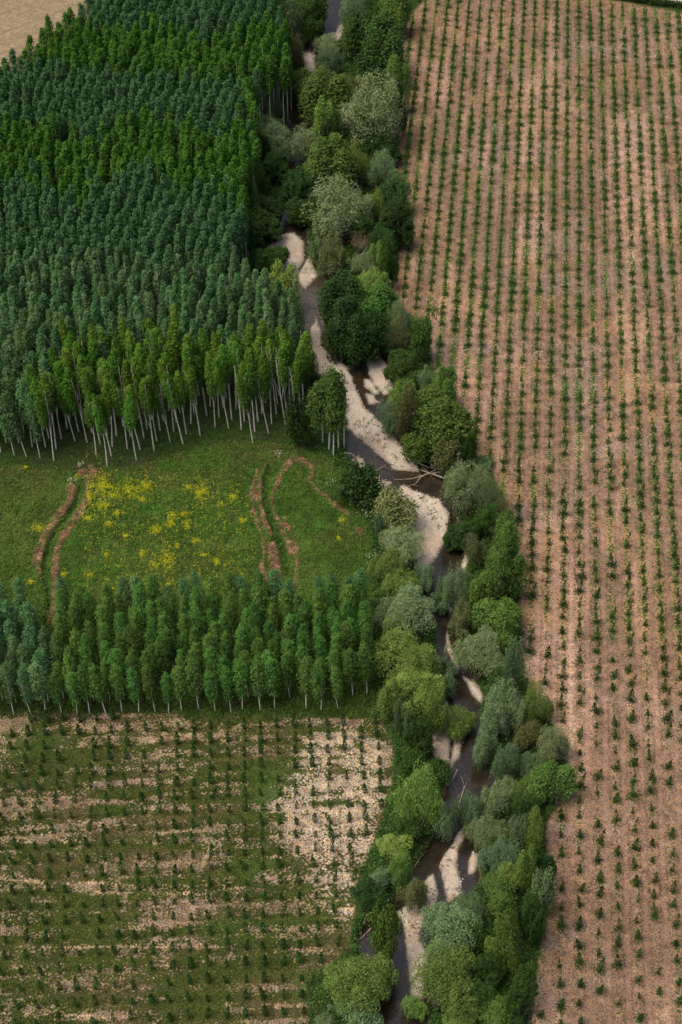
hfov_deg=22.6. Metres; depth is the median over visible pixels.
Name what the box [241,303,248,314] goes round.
poplar
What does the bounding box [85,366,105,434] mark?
poplar
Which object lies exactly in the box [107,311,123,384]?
poplar
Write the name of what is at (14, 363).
poplar
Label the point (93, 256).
poplar
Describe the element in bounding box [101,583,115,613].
young poplar
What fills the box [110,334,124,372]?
poplar
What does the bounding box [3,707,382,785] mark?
sapling rows
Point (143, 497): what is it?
yellow flowers
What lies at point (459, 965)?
willow
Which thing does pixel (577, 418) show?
row weeds
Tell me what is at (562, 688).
slim sapling
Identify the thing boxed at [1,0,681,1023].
riverbank
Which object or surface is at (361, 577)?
young poplar
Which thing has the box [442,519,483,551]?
broadleaf tree
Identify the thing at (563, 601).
slim sapling
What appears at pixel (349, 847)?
sapling
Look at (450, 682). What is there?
shrub
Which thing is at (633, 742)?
slim sapling
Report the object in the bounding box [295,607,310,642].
young poplar
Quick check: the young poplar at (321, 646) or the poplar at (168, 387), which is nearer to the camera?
the young poplar at (321, 646)
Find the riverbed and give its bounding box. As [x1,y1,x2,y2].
[268,0,500,1023]
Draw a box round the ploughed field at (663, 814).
[389,0,681,1023]
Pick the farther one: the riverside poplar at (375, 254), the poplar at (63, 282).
the riverside poplar at (375, 254)
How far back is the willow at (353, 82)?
602.87 m
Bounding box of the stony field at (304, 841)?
[0,712,394,1023]
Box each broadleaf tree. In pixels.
[244,213,256,252]
[248,205,283,245]
[248,245,290,273]
[256,176,272,195]
[257,194,285,221]
[258,134,271,164]
[260,167,274,182]
[261,150,288,184]
[279,164,320,210]
[284,196,309,228]
[296,0,328,27]
[298,19,325,51]
[303,195,328,234]
[320,112,348,147]
[341,211,375,239]
[342,121,365,151]
[352,876,392,910]
[355,52,388,87]
[355,130,402,165]
[357,307,395,363]
[360,0,381,16]
[368,223,401,254]
[378,173,412,214]
[378,196,415,247]
[378,232,399,287]
[382,348,422,382]
[389,78,408,139]
[389,809,433,842]
[396,375,418,405]
[402,712,435,764]
[405,370,425,387]
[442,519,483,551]
[458,430,477,468]
[461,922,487,963]
[465,978,498,1006]
[471,949,502,989]
[473,501,500,535]
[488,663,518,697]
[489,898,522,938]
[496,792,526,821]
[503,622,525,648]
[505,960,540,1015]
[507,1010,527,1023]
[513,792,538,825]
[518,888,546,947]
[537,852,557,880]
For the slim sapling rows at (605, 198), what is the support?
on the ploughed field at (663, 814)
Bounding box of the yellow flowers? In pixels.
[23,444,345,595]
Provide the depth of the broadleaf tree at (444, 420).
469.74 m
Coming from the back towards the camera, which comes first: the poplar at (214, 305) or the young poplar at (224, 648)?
the poplar at (214, 305)
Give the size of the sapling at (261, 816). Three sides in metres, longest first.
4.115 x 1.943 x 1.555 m
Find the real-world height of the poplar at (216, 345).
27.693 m
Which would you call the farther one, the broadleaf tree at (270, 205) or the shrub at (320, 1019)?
the broadleaf tree at (270, 205)
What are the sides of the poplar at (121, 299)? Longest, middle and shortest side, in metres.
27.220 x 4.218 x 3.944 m
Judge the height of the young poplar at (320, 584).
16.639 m
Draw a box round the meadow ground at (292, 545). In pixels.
[0,441,377,718]
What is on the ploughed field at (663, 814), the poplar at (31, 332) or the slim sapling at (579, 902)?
the slim sapling at (579, 902)
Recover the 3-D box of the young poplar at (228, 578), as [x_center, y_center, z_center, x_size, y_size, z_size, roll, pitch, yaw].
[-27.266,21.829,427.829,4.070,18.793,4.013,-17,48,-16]
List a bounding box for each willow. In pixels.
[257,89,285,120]
[258,112,284,131]
[258,117,291,159]
[269,146,286,160]
[271,76,292,100]
[273,0,304,38]
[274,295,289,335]
[284,122,324,165]
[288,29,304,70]
[291,11,311,47]
[298,172,374,247]
[309,62,336,83]
[313,43,345,72]
[314,32,339,57]
[319,231,346,268]
[321,951,400,1015]
[338,0,370,31]
[339,68,407,148]
[340,85,361,120]
[341,72,360,93]
[346,138,371,188]
[347,249,377,277]
[351,74,368,95]
[356,266,390,295]
[365,148,398,189]
[367,546,407,580]
[369,867,393,890]
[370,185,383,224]
[370,617,443,682]
[374,581,436,636]
[375,395,399,438]
[375,833,413,863]
[378,523,426,573]
[379,567,422,600]
[381,312,411,354]
[381,665,445,721]
[385,298,411,338]
[385,377,416,406]
[388,755,448,838]
[389,849,413,899]
[394,379,419,446]
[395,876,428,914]
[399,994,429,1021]
[407,940,478,1019]
[414,562,434,593]
[417,365,434,391]
[418,901,485,969]
[421,683,449,740]
[432,804,455,845]
[439,459,490,520]
[441,559,472,611]
[441,890,487,928]
[442,704,477,745]
[442,1008,475,1023]
[444,624,504,681]
[447,596,473,639]
[449,794,469,834]
[460,809,513,852]
[461,532,486,569]
[461,790,483,830]
[472,723,497,770]
[473,462,504,512]
[476,834,523,876]
[478,709,509,740]
[479,676,527,740]
[479,779,508,820]
[489,495,509,538]
[489,742,519,784]
[496,861,525,894]
[499,774,517,795]
[501,633,524,696]
[506,814,528,848]
[511,719,540,753]
[518,751,543,780]
[519,678,554,725]
[535,723,572,766]
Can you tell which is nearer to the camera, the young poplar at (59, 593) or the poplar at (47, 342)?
the young poplar at (59, 593)
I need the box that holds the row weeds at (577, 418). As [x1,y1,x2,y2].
[399,0,681,1021]
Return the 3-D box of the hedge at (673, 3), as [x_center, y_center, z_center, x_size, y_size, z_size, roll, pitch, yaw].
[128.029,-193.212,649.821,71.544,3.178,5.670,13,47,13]
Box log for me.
[417,468,443,478]
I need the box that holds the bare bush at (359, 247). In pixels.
[349,229,370,253]
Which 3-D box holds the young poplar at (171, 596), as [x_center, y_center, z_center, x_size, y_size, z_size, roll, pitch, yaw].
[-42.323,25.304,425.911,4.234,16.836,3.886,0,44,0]
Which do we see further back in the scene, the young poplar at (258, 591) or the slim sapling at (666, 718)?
the young poplar at (258, 591)
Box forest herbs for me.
[0,379,311,469]
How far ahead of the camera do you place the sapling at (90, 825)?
389.02 m
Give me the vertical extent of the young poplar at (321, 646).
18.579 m
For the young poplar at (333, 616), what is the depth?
416.82 m
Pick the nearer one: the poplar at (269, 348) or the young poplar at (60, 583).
the young poplar at (60, 583)
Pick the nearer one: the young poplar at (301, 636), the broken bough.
the broken bough
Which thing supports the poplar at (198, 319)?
on the forest floor
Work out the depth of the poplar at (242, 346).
473.53 m
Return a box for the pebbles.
[271,32,481,988]
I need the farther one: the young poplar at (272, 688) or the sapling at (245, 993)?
the young poplar at (272, 688)
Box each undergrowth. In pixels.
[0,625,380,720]
[219,0,566,1023]
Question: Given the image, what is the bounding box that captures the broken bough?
[457,777,466,808]
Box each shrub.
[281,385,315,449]
[305,235,323,266]
[314,1011,338,1023]
[316,256,343,278]
[327,997,352,1015]
[331,457,388,511]
[342,999,383,1023]
[365,482,419,531]
[365,896,404,964]
[372,510,383,542]
[393,695,401,738]
[398,745,430,774]
[400,430,433,468]
[400,699,411,743]
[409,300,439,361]
[417,755,454,784]
[419,426,432,454]
[429,592,453,615]
[430,437,465,475]
[435,576,452,593]
[435,655,458,677]
[440,672,457,700]
[467,454,493,470]
[530,866,557,920]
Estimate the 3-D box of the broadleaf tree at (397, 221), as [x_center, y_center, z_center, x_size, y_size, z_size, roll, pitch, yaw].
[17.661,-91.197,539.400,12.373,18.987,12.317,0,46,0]
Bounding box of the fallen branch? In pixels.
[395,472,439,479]
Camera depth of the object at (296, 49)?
615.81 m
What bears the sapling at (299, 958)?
on the stony field at (304, 841)
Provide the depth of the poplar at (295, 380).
472.71 m
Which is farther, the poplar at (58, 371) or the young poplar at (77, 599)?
the poplar at (58, 371)
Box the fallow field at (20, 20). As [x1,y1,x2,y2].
[0,0,87,69]
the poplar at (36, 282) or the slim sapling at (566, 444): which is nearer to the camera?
the slim sapling at (566, 444)
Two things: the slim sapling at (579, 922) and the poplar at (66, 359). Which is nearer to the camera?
the slim sapling at (579, 922)
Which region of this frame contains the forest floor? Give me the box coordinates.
[0,37,312,470]
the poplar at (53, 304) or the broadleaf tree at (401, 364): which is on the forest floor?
the poplar at (53, 304)
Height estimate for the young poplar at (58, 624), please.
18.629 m
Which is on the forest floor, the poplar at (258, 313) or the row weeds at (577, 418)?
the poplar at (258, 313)
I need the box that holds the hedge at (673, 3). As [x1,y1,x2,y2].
[622,0,681,8]
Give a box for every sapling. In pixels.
[0,812,4,821]
[0,968,5,976]
[1,950,7,959]
[2,782,7,791]
[5,899,12,910]
[8,856,15,864]
[9,885,14,893]
[11,836,20,848]
[13,999,21,1008]
[16,796,22,806]
[17,781,24,791]
[22,949,27,957]
[23,927,29,941]
[24,898,31,908]
[26,883,31,893]
[28,853,35,863]
[28,865,34,877]
[33,779,41,790]
[33,802,39,818]
[33,1000,39,1009]
[36,793,40,804]
[37,966,42,974]
[41,915,47,924]
[41,929,47,942]
[45,881,49,891]
[46,853,53,862]
[46,867,52,878]
[49,822,54,833]
[52,790,59,803]
[54,1010,61,1023]
[55,961,62,974]
[55,981,61,990]
[57,942,64,956]
[59,928,64,939]
[62,885,68,893]
[62,895,67,907]
[62,913,67,924]
[64,851,69,861]
[71,789,77,803]
[72,976,79,990]
[72,996,78,1006]
[75,965,81,972]
[79,912,84,923]
[82,836,88,847]
[84,854,89,862]
[86,818,94,831]
[88,776,92,787]
[88,804,93,817]
[91,975,98,989]
[92,994,96,1004]
[94,943,100,955]
[96,928,101,938]
[99,864,104,875]
[101,823,107,832]
[101,831,107,845]
[101,849,106,860]
[104,771,110,787]
[104,790,108,801]
[104,805,109,816]
[110,994,115,1004]
[112,945,118,955]
[113,929,121,938]
[118,860,123,873]
[121,773,127,786]
[121,791,125,801]
[127,1009,134,1020]
[129,997,134,1004]
[130,955,135,969]
[130,979,135,988]
[131,929,137,938]
[133,863,139,874]
[135,875,141,889]
[138,791,145,800]
[147,993,156,1003]
[148,960,154,970]
[150,876,156,888]
[150,895,157,904]
[150,941,156,954]
[151,908,155,920]
[151,922,155,936]
[153,851,159,860]
[153,864,158,874]
[154,820,159,829]
[154,833,160,842]
[155,772,161,785]
[156,786,161,798]
[156,799,161,812]
[165,994,171,1002]
[166,978,171,985]
[166,1012,172,1022]
[168,941,175,951]
[169,958,176,968]
[170,833,177,843]
[171,818,178,828]
[171,879,176,888]
[172,788,178,799]
[172,864,177,872]
[173,775,179,786]
[173,804,178,813]
[185,974,192,984]
[185,991,190,1002]
[186,939,192,950]
[186,956,195,969]
[186,1008,190,1019]
[188,831,194,841]
[188,891,193,904]
[189,788,195,799]
[203,943,209,952]
[204,954,211,966]
[204,971,211,983]
[204,1006,210,1017]
[207,815,211,826]
[207,843,213,854]
[207,854,213,870]
[207,875,212,886]
[207,925,212,935]
[209,788,216,797]
[222,1006,229,1018]
[223,891,229,900]
[224,782,230,796]
[224,830,229,841]
[224,936,229,951]
[225,905,230,917]
[239,859,246,868]
[241,786,247,796]
[241,823,248,840]
[241,907,246,917]
[242,797,247,811]
[242,955,248,965]
[242,1007,249,1017]
[243,920,247,932]
[243,939,248,950]
[243,988,248,999]
[259,813,264,825]
[259,921,266,931]
[259,987,266,999]
[260,1004,269,1016]
[261,954,267,965]
[261,970,267,982]
[262,890,266,901]
[275,857,282,867]
[279,902,286,916]
[279,937,285,948]
[280,955,286,965]
[280,1006,286,1015]
[293,781,297,793]
[295,870,301,883]
[296,950,302,963]
[297,939,302,948]
[299,989,305,997]
[310,785,315,795]
[311,812,317,822]
[311,856,317,867]
[313,871,319,882]
[314,936,320,947]
[316,920,320,929]
[317,952,323,963]
[324,812,332,822]
[327,825,334,837]
[330,837,334,851]
[331,903,337,913]
[333,871,337,881]
[335,932,341,946]
[346,811,352,822]
[347,842,352,851]
[347,852,354,865]
[351,867,356,880]
[362,809,368,820]
[363,822,368,835]
[378,777,382,790]
[378,798,384,806]
[497,449,508,463]
[501,460,507,474]
[512,472,523,485]
[512,494,522,509]
[512,508,523,522]
[513,458,520,472]
[515,434,524,452]
[524,520,537,531]
[524,638,536,656]
[525,582,538,599]
[526,529,536,548]
[526,539,538,558]
[526,627,536,639]
[527,557,540,573]
[530,473,537,484]
[531,507,536,519]
[533,1010,547,1019]
[538,557,551,575]
[540,645,550,659]
[541,675,550,685]
[542,597,550,610]
[544,458,555,475]
[546,483,554,495]
[552,914,567,933]
[553,503,571,518]
[554,693,566,710]
[554,846,564,858]
[555,443,570,456]
[555,808,567,821]
[556,626,566,635]
[556,710,565,723]
[556,977,564,988]
[556,998,566,1013]
[557,580,568,593]
[557,594,567,610]
[557,664,567,681]
[558,527,566,542]
[558,681,567,693]
[559,489,568,506]
[559,541,568,553]
[560,513,567,530]
[570,915,586,932]
[571,510,583,530]
[571,562,586,580]
[571,688,585,708]
[572,620,584,639]
[572,951,585,967]
[572,999,583,1009]
[573,646,584,668]
[573,864,582,875]
[573,895,586,908]
[574,476,581,490]
[574,503,585,516]
[574,726,582,740]
[574,939,585,950]
[575,579,587,593]
[575,762,584,772]
[575,829,584,840]
[576,772,587,790]
[576,978,588,991]
[577,882,586,893]
[589,495,596,509]
[589,702,602,716]
[590,457,597,474]
[590,469,598,486]
[590,642,601,654]
[591,587,600,601]
[591,611,600,624]
[591,626,602,642]
[591,885,604,901]
[592,769,602,781]
[592,870,607,886]
[593,669,602,683]
[593,819,600,829]
[593,828,605,850]
[593,850,603,865]
[593,984,604,996]
[594,907,607,920]
[594,947,601,959]
[594,957,605,977]
[605,476,615,490]
[606,454,613,469]
[606,469,615,480]
[606,506,612,514]
[606,552,617,567]
[606,561,617,582]
[606,792,623,804]
[608,607,617,619]
[608,622,617,633]
[608,720,621,740]
[608,760,622,771]
[609,669,617,679]
[609,682,617,693]
[609,954,629,969]
[611,935,622,951]
[612,809,621,824]
[613,845,620,857]
[613,901,620,911]
[613,917,624,934]
[615,861,622,874]
[618,464,628,478]
[619,475,626,486]
[619,498,630,514]
[621,574,633,588]
[622,531,631,548]
[622,562,631,575]
[622,664,632,674]
[622,688,636,702]
[623,709,639,723]
[624,632,633,644]
[625,604,631,616]
[625,675,636,688]
[625,734,640,751]
[626,782,642,803]
[627,755,639,769]
[627,838,639,851]
[628,773,637,787]
[628,817,637,833]
[629,929,641,942]
[630,874,643,891]
[631,857,637,869]
[631,1013,645,1022]
[633,483,645,498]
[633,948,641,959]
[633,975,642,983]
[634,472,643,483]
[635,457,644,472]
[636,523,645,534]
[637,496,646,509]
[638,563,645,576]
[641,587,648,599]
[642,692,651,703]
[644,777,656,796]
[645,715,652,730]
[645,748,654,761]
[645,768,654,783]
[649,820,656,830]
[649,838,655,849]
[649,871,660,883]
[649,901,662,921]
[650,490,660,504]
[650,888,658,900]
[651,444,656,455]
[651,475,659,492]
[653,568,663,579]
[654,525,661,539]
[654,607,666,622]
[654,987,663,996]
[655,662,670,678]
[656,584,662,593]
[657,620,666,635]
[658,645,670,664]
[658,678,672,693]
[658,709,673,724]
[660,722,675,738]
[660,760,674,769]
[662,687,672,709]
[663,430,674,446]
[664,775,674,790]
[666,444,674,457]
[666,496,677,508]
[666,827,678,840]
[667,898,676,908]
[668,508,675,521]
[668,533,678,546]
[668,543,677,558]
[668,558,679,572]
[668,940,681,950]
[669,599,681,613]
[669,880,676,894]
[671,912,680,931]
[671,953,681,963]
[672,572,680,584]
[672,614,681,627]
[672,638,681,652]
[673,978,681,990]
[673,995,681,1007]
[677,656,681,670]
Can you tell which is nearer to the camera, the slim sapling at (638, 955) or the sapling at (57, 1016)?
the sapling at (57, 1016)
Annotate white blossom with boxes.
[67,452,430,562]
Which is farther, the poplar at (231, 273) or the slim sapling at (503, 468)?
the poplar at (231, 273)
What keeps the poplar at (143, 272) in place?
on the forest floor
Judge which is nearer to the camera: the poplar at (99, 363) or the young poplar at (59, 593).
the young poplar at (59, 593)
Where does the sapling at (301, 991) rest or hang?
on the stony field at (304, 841)
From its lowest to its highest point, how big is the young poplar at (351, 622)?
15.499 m
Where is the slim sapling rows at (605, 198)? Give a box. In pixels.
[399,0,681,443]
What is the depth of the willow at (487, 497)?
450.80 m
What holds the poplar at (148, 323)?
on the forest floor
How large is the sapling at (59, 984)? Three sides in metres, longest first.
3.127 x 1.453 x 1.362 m
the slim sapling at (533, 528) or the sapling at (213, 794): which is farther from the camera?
the slim sapling at (533, 528)
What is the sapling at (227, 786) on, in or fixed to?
on the stony field at (304, 841)
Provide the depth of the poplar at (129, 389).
465.27 m
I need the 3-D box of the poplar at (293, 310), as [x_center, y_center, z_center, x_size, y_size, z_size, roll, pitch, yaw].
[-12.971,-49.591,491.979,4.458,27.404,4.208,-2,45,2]
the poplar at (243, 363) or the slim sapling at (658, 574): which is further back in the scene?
the poplar at (243, 363)
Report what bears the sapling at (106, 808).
on the stony field at (304, 841)
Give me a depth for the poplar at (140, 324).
480.57 m
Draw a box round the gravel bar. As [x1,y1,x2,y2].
[268,24,483,998]
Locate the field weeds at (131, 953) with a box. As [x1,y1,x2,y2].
[0,711,394,1023]
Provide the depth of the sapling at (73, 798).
394.19 m
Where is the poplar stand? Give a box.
[0,0,292,451]
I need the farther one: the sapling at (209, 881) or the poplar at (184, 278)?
the poplar at (184, 278)
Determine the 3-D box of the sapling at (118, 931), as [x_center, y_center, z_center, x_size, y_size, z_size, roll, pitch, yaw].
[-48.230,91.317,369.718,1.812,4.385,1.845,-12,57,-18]
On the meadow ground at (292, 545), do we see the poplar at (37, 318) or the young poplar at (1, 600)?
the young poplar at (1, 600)
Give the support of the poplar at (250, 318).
on the forest floor
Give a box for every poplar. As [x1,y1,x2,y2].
[0,237,8,283]
[0,267,9,314]
[0,293,13,335]
[0,323,11,361]
[0,339,19,390]
[0,355,11,400]
[0,378,19,442]
[0,391,26,456]
[0,397,14,454]
[0,582,12,612]
[0,598,10,638]
[0,599,21,638]
[0,610,8,647]
[0,614,6,661]
[0,638,5,664]
[0,661,18,714]
[1,662,17,702]
[2,365,24,432]
[2,619,20,652]
[3,268,9,305]
[4,241,19,270]
[6,255,18,274]
[6,265,20,307]
[6,648,20,687]
[7,285,22,317]
[7,334,18,360]
[8,636,21,669]
[9,306,19,341]
[9,357,26,400]
[10,261,23,301]
[10,577,27,616]
[12,250,27,287]
[12,338,28,385]
[13,594,28,636]
[14,322,24,359]
[15,376,35,446]
[15,667,35,714]
[16,643,33,666]
[17,601,40,646]
[18,282,28,312]
[18,307,27,331]
[19,275,26,300]
[19,662,33,693]
[20,368,35,432]
[21,331,34,363]
[21,626,38,668]
[22,250,29,274]
[22,352,41,385]
[23,393,41,458]
[24,259,39,292]
[24,364,49,437]
[25,281,37,321]
[25,324,38,376]
[25,618,38,648]
[26,351,44,398]
[26,661,48,709]
[27,315,38,350]
[28,291,40,324]
[28,375,45,446]
[29,255,42,282]
[31,271,45,299]
[31,649,51,701]
[32,305,43,332]
[33,247,41,263]
[33,390,53,460]
[34,333,48,369]
[35,646,51,678]
[37,261,52,297]
[37,295,49,325]
[37,626,52,674]
[38,327,48,340]
[38,355,55,426]
[39,346,56,409]
[39,372,56,448]
[40,263,51,308]
[41,292,50,322]
[41,322,56,383]
[43,336,60,407]
[45,308,53,340]
[45,372,61,438]
[46,673,62,712]
[48,348,69,418]
[49,255,55,277]
[49,272,59,309]
[49,298,59,312]
[49,634,66,672]
[50,630,64,665]
[50,661,66,699]
[51,326,62,369]
[51,612,69,649]
[52,311,63,356]
[52,360,67,428]
[52,588,70,625]
[54,253,64,288]
[54,576,71,624]
[55,288,67,308]
[55,608,70,642]
[56,271,73,320]
[56,384,75,440]
[58,247,70,295]
[58,304,74,378]
[58,319,78,399]
[60,347,83,420]
[61,378,87,441]
[61,652,79,699]
[62,331,76,371]
[62,366,78,431]
[63,266,75,330]
[63,303,75,339]
[63,645,80,675]
[64,316,77,340]
[64,671,81,712]
[67,603,83,636]
[69,627,82,673]
[70,260,77,285]
[70,290,83,328]
[70,338,87,408]
[70,592,87,630]
[73,244,86,271]
[73,284,80,309]
[74,306,83,336]
[75,362,91,432]
[75,583,87,622]
[75,662,96,713]
[76,266,89,293]
[76,310,83,340]
[76,334,88,362]
[76,354,91,376]
[77,260,92,301]
[77,643,95,684]
[78,322,91,364]
[78,632,97,660]
[79,368,100,444]
[80,284,96,349]
[80,292,93,319]
[81,661,94,700]
[82,309,97,381]
[82,391,96,454]
[82,590,98,634]
[83,619,99,661]
[84,247,91,285]
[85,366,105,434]
[86,323,102,394]
[86,339,100,390]
[87,663,108,714]
[88,250,105,277]
[90,260,104,327]
[90,302,101,328]
[90,394,107,465]
[91,274,99,295]
[92,292,104,329]
[94,604,113,638]
[95,241,108,286]
[96,339,107,374]
[96,358,109,423]
[96,629,113,660]
[97,326,116,404]
[97,395,111,455]
[98,280,108,325]
[98,360,116,435]
[98,622,113,652]
[99,296,112,332]
[99,639,115,682]
[99,658,112,699]
[100,274,108,290]
[100,379,115,446]
[100,596,115,629]
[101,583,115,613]
[105,255,118,284]
[105,648,126,697]
[106,292,119,329]
[106,331,114,359]
[107,264,119,304]
[107,279,122,348]
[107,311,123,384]
[107,356,123,425]
[109,349,122,401]
[109,380,127,448]
[109,663,125,711]
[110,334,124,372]
[112,592,127,633]
[113,612,125,635]
[113,612,129,649]
[114,245,124,286]
[115,281,126,304]
[115,631,127,661]
[116,577,133,621]
[117,269,127,303]
[117,293,129,317]
[117,304,126,344]
[117,317,130,359]
[118,359,133,436]
[119,650,126,678]
[121,255,130,280]
[122,391,136,459]
[122,621,144,658]
[123,331,141,404]
[123,359,134,426]
[123,384,140,449]
[123,653,143,689]
[124,667,142,711]
[125,344,138,417]
[126,274,138,306]
[126,286,135,310]
[126,314,137,336]
[127,606,146,638]
[127,647,142,683]
[128,305,137,341]
[128,573,146,622]
[129,357,144,437]
[130,265,141,295]
[130,613,144,661]
[131,331,142,369]
[131,582,147,632]
[132,295,144,317]
[133,260,141,286]
[133,308,143,341]
[133,369,147,428]
[134,251,145,272]
[134,343,151,419]
[136,312,146,374]
[138,290,145,313]
[139,377,155,450]
[139,649,157,697]
[139,664,158,710]
[140,270,152,289]
[141,275,153,301]
[141,339,154,366]
[142,291,156,325]
[142,628,157,673]
[143,291,157,329]
[143,317,162,388]
[143,574,161,616]
[143,600,158,636]
[144,355,160,430]
[145,259,157,326]
[145,375,158,440]
[145,642,162,674]
[146,618,158,654]
[147,339,163,420]
[149,327,160,398]
[149,384,170,441]
[150,253,159,291]
[152,264,165,308]
[153,634,170,678]
[154,595,174,630]
[155,611,175,654]
[156,299,170,336]
[156,313,164,334]
[156,332,166,351]
[156,336,169,410]
[157,280,168,311]
[157,359,174,431]
[158,627,176,669]
[159,671,173,712]
[160,352,176,421]
[161,316,175,386]
[161,371,183,443]
[162,251,172,279]
[162,263,172,287]
[162,584,174,622]
[163,340,180,412]
[163,590,178,634]
[164,288,171,316]
[165,244,176,268]
[166,321,184,399]
[168,265,182,293]
[168,290,181,316]
[168,304,179,381]
[168,665,187,709]
[169,302,181,373]
[172,275,183,314]
[173,371,186,434]
[174,253,184,287]
[174,633,189,662]
[175,648,186,671]
[175,654,187,693]
[177,577,191,609]
[177,606,191,637]
[177,613,192,651]
[178,310,189,343]
[178,326,187,392]
[179,284,191,322]
[179,595,189,616]
[180,267,189,308]
[180,336,194,412]
[181,302,191,329]
[181,345,199,423]
[183,658,204,708]
[184,333,196,395]
[184,365,200,435]
[184,648,202,692]
[185,262,193,286]
[186,284,196,325]
[187,607,206,645]
[187,626,203,660]
[188,571,204,621]
[188,585,207,633]
[189,260,199,295]
[189,318,202,394]
[189,605,203,646]
[190,276,201,299]
[190,642,203,680]
[192,244,203,281]
[192,261,206,298]
[192,355,206,415]
[193,287,200,303]
[193,316,203,368]
[195,300,206,337]
[196,328,211,405]
[199,293,209,322]
[200,264,206,293]
[200,646,220,695]
[200,670,219,711]
[201,635,221,684]
[202,249,216,290]
[202,323,213,387]
[202,632,220,665]
[203,359,217,427]
[204,288,212,311]
[204,576,222,623]
[205,264,217,303]
[205,350,219,417]
[205,595,220,621]
[206,280,218,317]
[206,309,217,333]
[206,608,217,633]
[207,620,221,648]
[208,319,218,382]
[209,298,222,327]
[209,332,224,407]
[211,357,228,427]
[214,252,224,281]
[214,255,226,279]
[215,273,227,336]
[215,655,232,686]
[216,285,228,329]
[216,324,229,386]
[216,329,226,398]
[217,344,232,419]
[217,613,233,643]
[218,641,233,670]
[219,665,235,710]
[220,604,234,636]
[220,631,233,664]
[223,322,233,373]
[224,285,237,328]
[224,572,238,622]
[226,330,239,408]
[226,589,238,632]
[227,267,235,285]
[227,301,237,333]
[228,244,240,272]
[229,251,241,286]
[230,283,240,318]
[230,341,244,420]
[231,657,250,709]
[232,625,250,654]
[233,272,244,302]
[233,575,249,611]
[233,642,247,683]
[234,360,248,429]
[235,375,252,441]
[237,309,246,333]
[237,319,246,355]
[237,587,251,621]
[238,297,249,322]
[238,338,247,410]
[238,621,250,648]
[238,649,253,696]
[240,258,251,286]
[240,265,251,294]
[240,607,250,637]
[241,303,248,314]
[242,278,255,314]
[242,324,255,358]
[243,362,257,431]
[244,347,258,421]
[246,311,258,359]
[246,614,262,645]
[248,178,260,216]
[248,600,263,639]
[248,626,263,656]
[249,655,268,710]
[250,164,265,189]
[250,582,267,623]
[250,637,266,682]
[251,269,260,299]
[251,572,270,623]
[251,654,262,695]
[252,314,258,345]
[252,336,266,413]
[253,291,264,312]
[254,276,264,309]
[254,305,262,326]
[255,319,268,393]
[255,326,266,402]
[256,365,271,432]
[257,351,272,423]
[260,268,272,294]
[261,288,274,331]
[261,649,280,696]
[262,301,275,336]
[262,620,276,648]
[263,304,277,382]
[263,656,281,708]
[264,338,277,413]
[265,603,280,640]
[266,332,277,403]
[266,568,285,604]
[266,596,279,618]
[267,259,302,295]
[267,640,280,667]
[270,291,280,325]
[271,345,297,386]
[272,629,283,668]
[273,346,292,423]
[274,278,284,312]
[274,325,282,390]
[276,339,292,414]
[277,311,288,333]
[277,317,287,346]
[277,329,293,404]
[277,588,293,619]
[278,626,295,650]
[279,651,295,696]
[280,297,290,328]
[280,605,295,630]
[281,285,306,336]
[281,638,298,680]
[283,578,297,608]
[283,613,298,648]
[286,67,311,110]
[286,287,298,318]
[287,303,302,346]
[288,320,298,385]
[288,323,297,394]
[289,359,301,411]
[291,344,306,401]
[291,593,305,622]
[292,349,319,389]
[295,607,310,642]
[295,645,308,694]
[296,67,353,125]
[296,624,311,655]
[296,631,313,669]
[296,655,317,707]
[298,329,314,398]
[300,131,359,200]
[300,600,313,633]
[305,363,349,455]
[308,662,327,709]
[309,601,324,630]
[311,95,338,139]
[311,587,326,620]
[312,575,325,606]
[312,610,326,643]
[312,626,322,659]
[312,634,328,682]
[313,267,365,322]
[314,657,329,693]
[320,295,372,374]
[322,582,339,615]
[324,573,340,604]
[324,650,341,679]
[326,605,339,631]
[326,610,341,639]
[328,632,344,678]
[328,665,343,707]
[331,616,345,651]
[336,9,380,59]
[338,584,358,617]
[338,620,357,657]
[339,597,356,623]
[341,647,359,695]
[343,575,355,599]
[347,617,360,647]
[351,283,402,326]
[352,568,370,608]
[353,10,409,87]
[353,581,367,615]
[355,645,373,692]
[357,601,374,628]
[357,609,375,643]
[358,640,371,681]
[359,622,374,656]
[368,240,384,270]
[375,676,406,721]
[378,0,412,36]
[385,53,412,110]
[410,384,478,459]
[431,365,460,402]
[463,570,498,613]
[464,992,512,1023]
[468,591,525,652]
[481,870,518,915]
[482,541,530,602]
[482,935,509,976]
[491,506,517,559]
[492,906,523,975]
[511,774,542,807]
[513,842,537,893]
[524,757,578,807]
[524,804,544,851]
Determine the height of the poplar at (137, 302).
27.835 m
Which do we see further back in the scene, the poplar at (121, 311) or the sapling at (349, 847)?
the poplar at (121, 311)
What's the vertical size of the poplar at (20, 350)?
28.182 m
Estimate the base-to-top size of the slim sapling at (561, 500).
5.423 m
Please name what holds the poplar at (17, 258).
on the forest floor
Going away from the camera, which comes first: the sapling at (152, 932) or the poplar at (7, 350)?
the sapling at (152, 932)
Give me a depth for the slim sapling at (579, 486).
467.88 m
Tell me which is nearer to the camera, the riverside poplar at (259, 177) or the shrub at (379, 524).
the shrub at (379, 524)
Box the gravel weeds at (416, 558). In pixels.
[274,21,475,983]
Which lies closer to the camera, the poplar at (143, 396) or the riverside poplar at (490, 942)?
the riverside poplar at (490, 942)
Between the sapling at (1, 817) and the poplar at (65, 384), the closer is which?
the sapling at (1, 817)
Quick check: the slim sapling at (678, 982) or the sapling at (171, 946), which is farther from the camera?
the sapling at (171, 946)
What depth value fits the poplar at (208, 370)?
472.48 m
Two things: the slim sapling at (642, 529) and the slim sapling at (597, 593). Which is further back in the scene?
the slim sapling at (642, 529)

